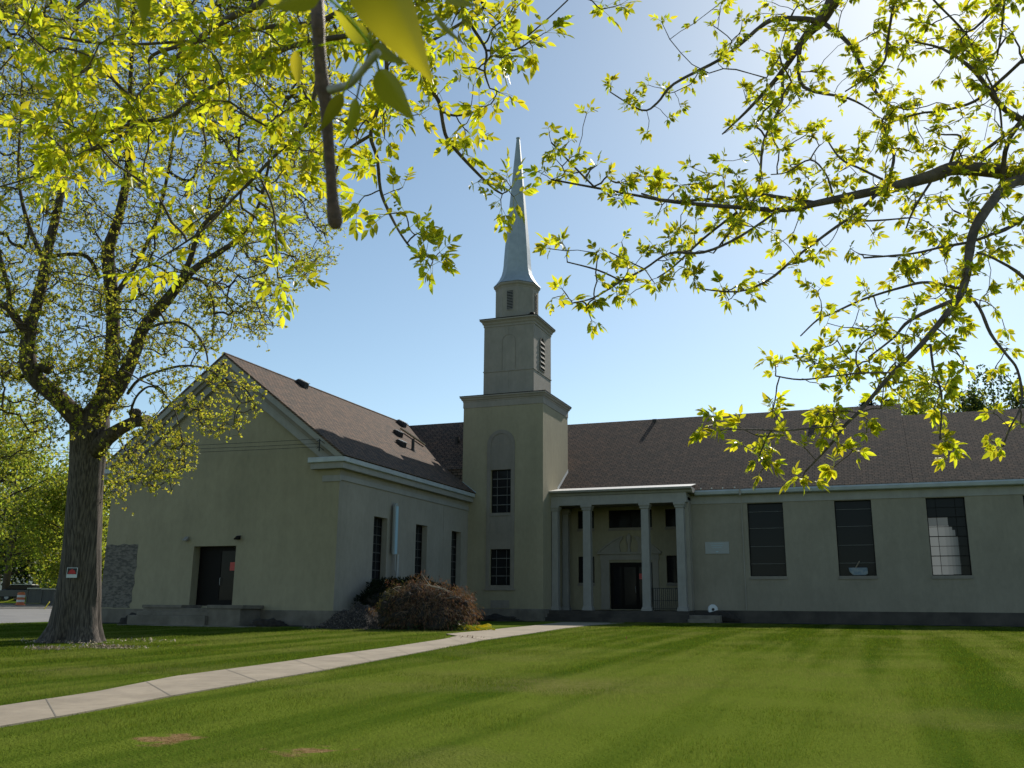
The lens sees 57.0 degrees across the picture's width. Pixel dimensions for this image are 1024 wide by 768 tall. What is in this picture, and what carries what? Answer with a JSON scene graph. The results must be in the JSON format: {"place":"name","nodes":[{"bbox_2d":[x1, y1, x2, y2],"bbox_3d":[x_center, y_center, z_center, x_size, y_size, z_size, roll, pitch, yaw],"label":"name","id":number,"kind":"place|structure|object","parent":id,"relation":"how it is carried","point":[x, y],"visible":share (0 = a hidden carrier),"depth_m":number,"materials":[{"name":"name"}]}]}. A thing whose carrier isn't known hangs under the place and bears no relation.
{"place":"outdoors","nodes":[
{"label":"outdoors","id":0,"kind":"place"},
{"bbox_2d":[0,575,31,589],"bbox_3d":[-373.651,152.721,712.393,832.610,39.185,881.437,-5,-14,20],"label":"hills","id":1,"kind":"structure","parent":0,"point":[13,582],"depth_m":588.48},
{"bbox_2d":[0,609,51,623],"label":"street","id":2,"kind":"structure","parent":0,"point":[23,615],"depth_m":55.61,"materials":[{"name":"grey asphalt"}]},
{"bbox_2d":[0,607,51,608],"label":"kerb","id":3,"kind":"structure","parent":2,"relation":"on","point":[25,607],"depth_m":65.17,"materials":[{"name":"concrete"}]},
{"bbox_2d":[0,603,52,606],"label":"parking strip","id":4,"kind":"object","parent":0,"point":[25,605],"visible":0.06,"depth_m":71.81,"materials":[{"name":"grey concrete"}]},
{"bbox_2d":[0,584,39,599],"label":"parked car","id":5,"kind":"object","parent":4,"relation":"on","point":[10,591],"visible":0.53,"depth_m":84.27,"materials":[{"name":"grey paint"}]},
{"bbox_2d":[15,592,24,604],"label":"traffic barrel","id":6,"kind":"object","parent":4,"relation":"on","point":[20,600],"visible":0.94,"depth_m":71.83,"materials":[{"name":"orange paint"}]},
{"bbox_2d":[0,636,482,726],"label":"sidewalk","id":7,"kind":"structure","parent":0,"point":[33,711],"depth_m":16.40,"materials":[{"name":"concrete"}]},
{"bbox_2d":[0,597,1023,767],"bbox_3d":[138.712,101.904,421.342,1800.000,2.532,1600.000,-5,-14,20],"label":"lawn","id":8,"kind":"structure","parent":0,"point":[164,738],"depth_m":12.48,"materials":[{"name":"green plant"}]},
{"bbox_2d":[0,481,56,583],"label":"leafy tree","id":9,"kind":"object","parent":8,"relation":"on","point":[6,546],"depth_m":107.03,"materials":[{"name":"green plant"}]},
{"bbox_2d":[0,392,68,583],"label":"leafy tree","id":10,"kind":"object","parent":8,"relation":"on","point":[7,474],"visible":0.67,"depth_m":72.65,"materials":[{"name":"green plant"}]},
{"bbox_2d":[25,588,55,603],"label":"board fence","id":11,"kind":"object","parent":8,"relation":"on","point":[41,595],"visible":0.2,"depth_m":78.09,"materials":[{"name":"grey wood"}]},
{"bbox_2d":[0,488,105,587],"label":"leafy tree","id":12,"kind":"object","parent":8,"relation":"on","point":[19,578],"visible":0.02,"depth_m":95.64,"materials":[{"name":"green plant"}]},
{"bbox_2d":[0,419,109,599],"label":"leafy tree","id":13,"kind":"object","parent":8,"relation":"on","point":[6,580],"visible":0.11,"depth_m":86.59,"materials":[{"name":"green plant"}]},
{"bbox_2d":[0,442,111,587],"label":"leafy tree","id":14,"kind":"object","parent":8,"relation":"on","point":[60,516],"visible":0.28,"depth_m":77.18,"materials":[{"name":"green plant"}]},
{"bbox_2d":[12,637,175,649],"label":"bark litter","id":15,"kind":"object","parent":8,"relation":"on","point":[103,645],"visible":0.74,"depth_m":26.82,"materials":[{"name":"brown wood"}]},
{"bbox_2d":[103,487,111,541],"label":"leafy tree","id":16,"kind":"object","parent":8,"relation":"on","point":[108,506],"visible":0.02,"depth_m":102.12,"materials":[{"name":"green plant"}]},
{"bbox_2d":[118,612,136,623],"bbox_3d":[-18.252,11.825,46.214,2.302,1.214,1.671,-5,-14,20],"label":"soil mound","id":17,"kind":"object","parent":8,"relation":"on","point":[123,620],"visible":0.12,"depth_m":45.88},
{"bbox_2d":[0,0,351,642],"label":"maple tree","id":18,"kind":"object","parent":8,"relation":"on","point":[75,614],"visible":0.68,"depth_m":29.41,"materials":[{"name":"green plant"}]},
{"bbox_2d":[66,568,77,577],"bbox_3d":[-13.818,5.923,29.586,0.336,0.313,0.014,0,-13,0],"label":"trunk sign","id":19,"kind":"object","parent":18,"relation":"attached to","point":[71,572],"visible":1,"depth_m":29.58,"materials":[{"name":"white paint"}]},
{"bbox_2d":[102,622,318,626],"bbox_3d":[-14.874,11.633,45.369,13.600,0.136,0.992,-5,-14,20],"label":"planting bed","id":20,"kind":"object","parent":8,"relation":"on","point":[289,625],"visible":0.13,"depth_m":44.01,"materials":[{"name":"soil"}]},
{"bbox_2d":[249,617,288,626],"bbox_3d":[-11.269,11.251,43.446,1.873,0.955,1.539,-5,-14,20],"label":"soil mound","id":21,"kind":"object","parent":8,"relation":"on","point":[273,622],"visible":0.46,"depth_m":43.03,"materials":[{"name":"brown soil"}]},
{"bbox_2d":[0,0,640,328],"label":"ash tree","id":22,"kind":"object","parent":8,"relation":"on","point":[396,27],"visible":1,"depth_m":4.16,"materials":[{"name":"green plant"}]},
{"bbox_2d":[301,601,391,629],"bbox_3d":[-6.572,10.202,41.533,5.200,1.296,3.300,-5,-14,20],"label":"heap","id":23,"kind":"object","parent":8,"relation":"on","point":[354,617],"visible":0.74,"depth_m":40.80,"materials":[{"name":"grey stone"}]},
{"bbox_2d":[391,503,398,578],"bbox_3d":[-6.147,9.353,49.101,0.391,6.260,0.485,-5,-14,20],"label":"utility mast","id":24,"kind":"object","parent":8,"relation":"on","point":[395,529],"visible":0.7,"depth_m":49.28,"materials":[{"name":"grey metal"}]},
{"bbox_2d":[352,575,456,611],"bbox_3d":[-4.729,11.209,47.664,3.989,3.088,8.486,-8,-16,33],"label":"evergreen shrub","id":25,"kind":"object","parent":8,"relation":"on","point":[372,594],"visible":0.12,"depth_m":45.53,"materials":[{"name":"plant"}]},
{"bbox_2d":[363,571,485,630],"bbox_3d":[-3.663,9.591,40.619,5.739,3.224,4.118,-5,-14,20],"label":"shrub","id":26,"kind":"object","parent":8,"relation":"on","point":[418,605],"visible":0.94,"depth_m":39.71,"materials":[{"name":"plant"}]},
{"bbox_2d":[455,623,494,629],"bbox_3d":[-1.595,10.134,39.340,2.195,0.348,1.123,-5,-14,20],"label":"plant","id":27,"kind":"object","parent":8,"relation":"on","point":[484,626],"visible":0.64,"depth_m":39.02,"materials":[{"name":"yellow plant"}]},
{"bbox_2d":[476,613,522,620],"bbox_3d":[-1.104,14.112,56.046,4.107,0.934,1.670,-5,-14,20],"label":"soil mound","id":28,"kind":"object","parent":8,"relation":"on","point":[495,617],"visible":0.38,"depth_m":55.40,"materials":[{"name":"brown soil"}]},
{"bbox_2d":[449,622,617,639],"bbox_3d":[0.956,10.993,42.095,3.569,0.420,22.728,-4,-14,18],"label":"sidewalk landing","id":29,"kind":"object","parent":8,"relation":"on","point":[501,632],"visible":0.83,"depth_m":38.50,"materials":[{"name":"concrete"}]},
{"bbox_2d":[101,137,1023,626],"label":"church building","id":30,"kind":"structure","parent":8,"relation":"on","point":[517,495],"depth_m":54.14,"materials":[{"name":"beige paint"}]},
{"bbox_2d":[2,439,311,451],"bbox_3d":[-32.252,3.246,51.521,47.884,1.564,0.020,-3,-14,15],"label":"overhead wire","id":31,"kind":"object","parent":30,"relation":"attached to","point":[191,445],"visible":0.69,"depth_m":46.48,"materials":[{"name":"black rubber"}]},
{"bbox_2d":[196,547,235,605],"bbox_3d":[-14.582,9.550,46.867,2.520,2.870,0.174,-5,-14,20],"label":"entrance door","id":32,"kind":"structure","parent":30,"relation":"in","point":[215,577],"depth_m":46.96,"materials":[{"name":"brown metal"}]},
{"bbox_2d":[230,562,234,570],"bbox_3d":[-13.794,9.036,46.687,0.425,0.400,0.012,-5,-14,20],"label":"notice","id":33,"kind":"object","parent":30,"relation":"attached to","point":[232,565],"visible":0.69,"depth_m":46.71,"materials":[{"name":"red paper"}]},
{"bbox_2d":[372,517,381,584],"bbox_3d":[-7.094,8.629,48.282,0.062,3.549,1.436,-5,-14,20],"label":"window","id":34,"kind":"structure","parent":30,"relation":"in","point":[376,559],"depth_m":48.65,"materials":[{"name":"black glass"}]},
{"bbox_2d":[400,428,425,445],"bbox_3d":[-6.620,3.506,62.862,1.737,1.102,0.358,4,-14,-14],"label":"plank","id":35,"kind":"object","parent":30,"relation":"on","point":[412,436],"visible":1,"depth_m":62.77,"materials":[{"name":"wood"}]},
{"bbox_2d":[414,525,421,576],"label":"window","id":36,"kind":"structure","parent":30,"relation":"in","point":[418,545],"depth_m":53.06,"materials":[{"name":"black glass"}]},
{"bbox_2d":[451,532,461,593],"bbox_3d":[-3.526,10.795,56.864,0.470,3.732,1.487,-5,-14,20],"label":"window","id":37,"kind":"structure","parent":30,"relation":"in","point":[453,546],"depth_m":57.40,"materials":[{"name":"black glass"}]},
{"bbox_2d":[489,549,509,587],"bbox_3d":[-0.707,11.294,57.614,1.401,2.351,0.272,-5,-14,20],"label":"window","id":38,"kind":"structure","parent":30,"relation":"in","point":[500,558],"depth_m":57.74,"materials":[{"name":"black glass"}]},
{"bbox_2d":[490,470,510,515],"bbox_3d":[-0.671,6.773,58.691,1.401,2.870,0.272,-5,-14,20],"label":"window","id":39,"kind":"structure","parent":30,"relation":"in","point":[501,479],"depth_m":58.80,"materials":[{"name":"black glass"}]},
{"bbox_2d":[577,511,594,531],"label":"window","id":40,"kind":"structure","parent":30,"relation":"in","point":[580,514],"depth_m":61.65,"materials":[{"name":"black glass"}]},
{"bbox_2d":[578,557,594,585],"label":"window","id":41,"kind":"structure","parent":30,"relation":"in","point":[580,583],"depth_m":60.89,"materials":[{"name":"black glass"}]},
{"bbox_2d":[608,509,652,530],"bbox_3d":[7.598,8.743,60.467,2.900,1.307,0.232,-5,-14,20],"label":"window","id":42,"kind":"structure","parent":30,"relation":"in","point":[619,520],"depth_m":60.64,"materials":[{"name":"black glass"}]},
{"bbox_2d":[610,562,652,608],"bbox_3d":[7.582,12.772,59.608,2.740,2.890,0.274,-5,-14,20],"label":"entrance door","id":43,"kind":"structure","parent":30,"relation":"in","point":[625,583],"depth_m":59.70,"materials":[{"name":"brown metal"}]},
{"bbox_2d":[665,509,675,529],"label":"window","id":44,"kind":"structure","parent":30,"relation":"in","point":[670,513],"depth_m":59.66,"materials":[{"name":"black glass"}]},
{"bbox_2d":[666,556,677,585],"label":"window","id":45,"kind":"structure","parent":30,"relation":"in","point":[671,560],"depth_m":58.92,"materials":[{"name":"black glass"}]},
{"bbox_2d":[747,503,787,578],"bbox_3d":[14.941,9.203,55.250,2.130,4.427,0.322,-5,-14,20],"label":"window","id":46,"kind":"structure","parent":30,"relation":"in","point":[765,520],"depth_m":55.39,"materials":[{"name":"black glass"}]},
{"bbox_2d":[834,500,877,578],"bbox_3d":[19.508,8.836,53.556,2.070,4.427,0.322,-5,-14,20],"label":"window","id":47,"kind":"structure","parent":30,"relation":"in","point":[854,524],"depth_m":53.71,"materials":[{"name":"black glass"}]},
{"bbox_2d":[849,561,867,574],"bbox_3d":[19.536,10.387,53.186,1.011,0.818,0.130,-5,-14,20],"label":"plastic tub","id":48,"kind":"object","parent":30,"relation":"on","point":[858,571],"visible":1,"depth_m":53.08,"materials":[{"name":"white"}]},
{"bbox_2d":[925,497,973,578],"bbox_3d":[24.033,8.472,51.877,2.055,4.427,0.322,-5,-14,20],"label":"window","id":49,"kind":"structure","parent":30,"relation":"in","point":[946,517],"depth_m":51.99,"materials":[{"name":"black glass"}]},
{"bbox_2d":[549,621,666,622],"bbox_3d":[5.913,13.821,54.507,8.400,0.126,0.870,-5,-14,20],"label":"planting bed","id":50,"kind":"object","parent":8,"relation":"on","point":[587,621],"visible":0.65,"depth_m":55.06,"materials":[{"name":"soil"}]},
{"bbox_2d":[522,0,1023,495],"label":"ash tree","id":51,"kind":"object","parent":8,"relation":"on","point":[1010,175],"visible":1,"depth_m":5.57,"materials":[{"name":"green plant"}]},
{"bbox_2d":[856,396,878,405],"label":"spruce tree","id":52,"kind":"object","parent":8,"relation":"on","point":[871,403],"visible":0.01,"depth_m":92.14,"materials":[{"name":"wood"}]},
{"bbox_2d":[723,622,1023,626],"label":"planting bed","id":53,"kind":"object","parent":8,"relation":"on","point":[886,624],"visible":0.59,"depth_m":51.05,"materials":[{"name":"soil"}]},
{"bbox_2d":[704,610,740,622],"bbox_3d":[12.011,13.421,54.402,2.318,0.757,0.720,-1,-13,5],"label":"soil mound","id":54,"kind":"object","parent":53,"relation":"on","point":[727,617],"visible":0.59,"depth_m":54.10,"materials":[{"name":"brown soil"}]},
{"bbox_2d":[708,604,717,611],"bbox_3d":[11.619,13.040,54.481,0.588,0.588,0.112,0,-15,1],"label":"cable reel","id":55,"kind":"object","parent":54,"relation":"on","point":[712,607],"visible":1,"depth_m":54.45,"materials":[{"name":"white paint"}]},
{"bbox_2d":[889,365,1007,414],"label":"leafy tree","id":56,"kind":"object","parent":8,"relation":"on","point":[921,398],"visible":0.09,"depth_m":85.98,"materials":[{"name":"green plant"}]},
{"bbox_2d":[939,364,1023,412],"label":"leafy tree","id":57,"kind":"object","parent":8,"relation":"on","point":[1013,401],"visible":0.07,"depth_m":83.43,"materials":[{"name":"green plant"}]},
{"bbox_3d":[-55.531,7.881,56.530,0.323,10.000,2.400,-5,-14,20],"label":"utility pole","id":58,"kind":"object","parent":8,"relation":"on","visible":0},
{"bbox_2d":[5,447,307,457],"bbox_3d":[-32.432,3.518,50.976,47.981,1.547,0.020,-3,-14,14],"label":"overhead wire","id":59,"kind":"object","parent":58,"relation":"attached to","point":[189,452],"visible":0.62,"depth_m":46.24,"materials":[{"name":"black rubber"}]},
{"bbox_2d":[4,443,318,453],"bbox_3d":[-32.342,3.313,51.265,47.930,1.713,0.020,-3,-14,15],"label":"overhead wire","id":60,"kind":"object","parent":58,"relation":"attached to","point":[200,448],"visible":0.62,"depth_m":46.42,"materials":[{"name":"black rubber"}]},
{"bbox_2d":[0,0,1023,542],"label":"sky","id":61,"kind":"structure","parent":0,"point":[379,342],"materials":[{"name":"blue"}]}
]}

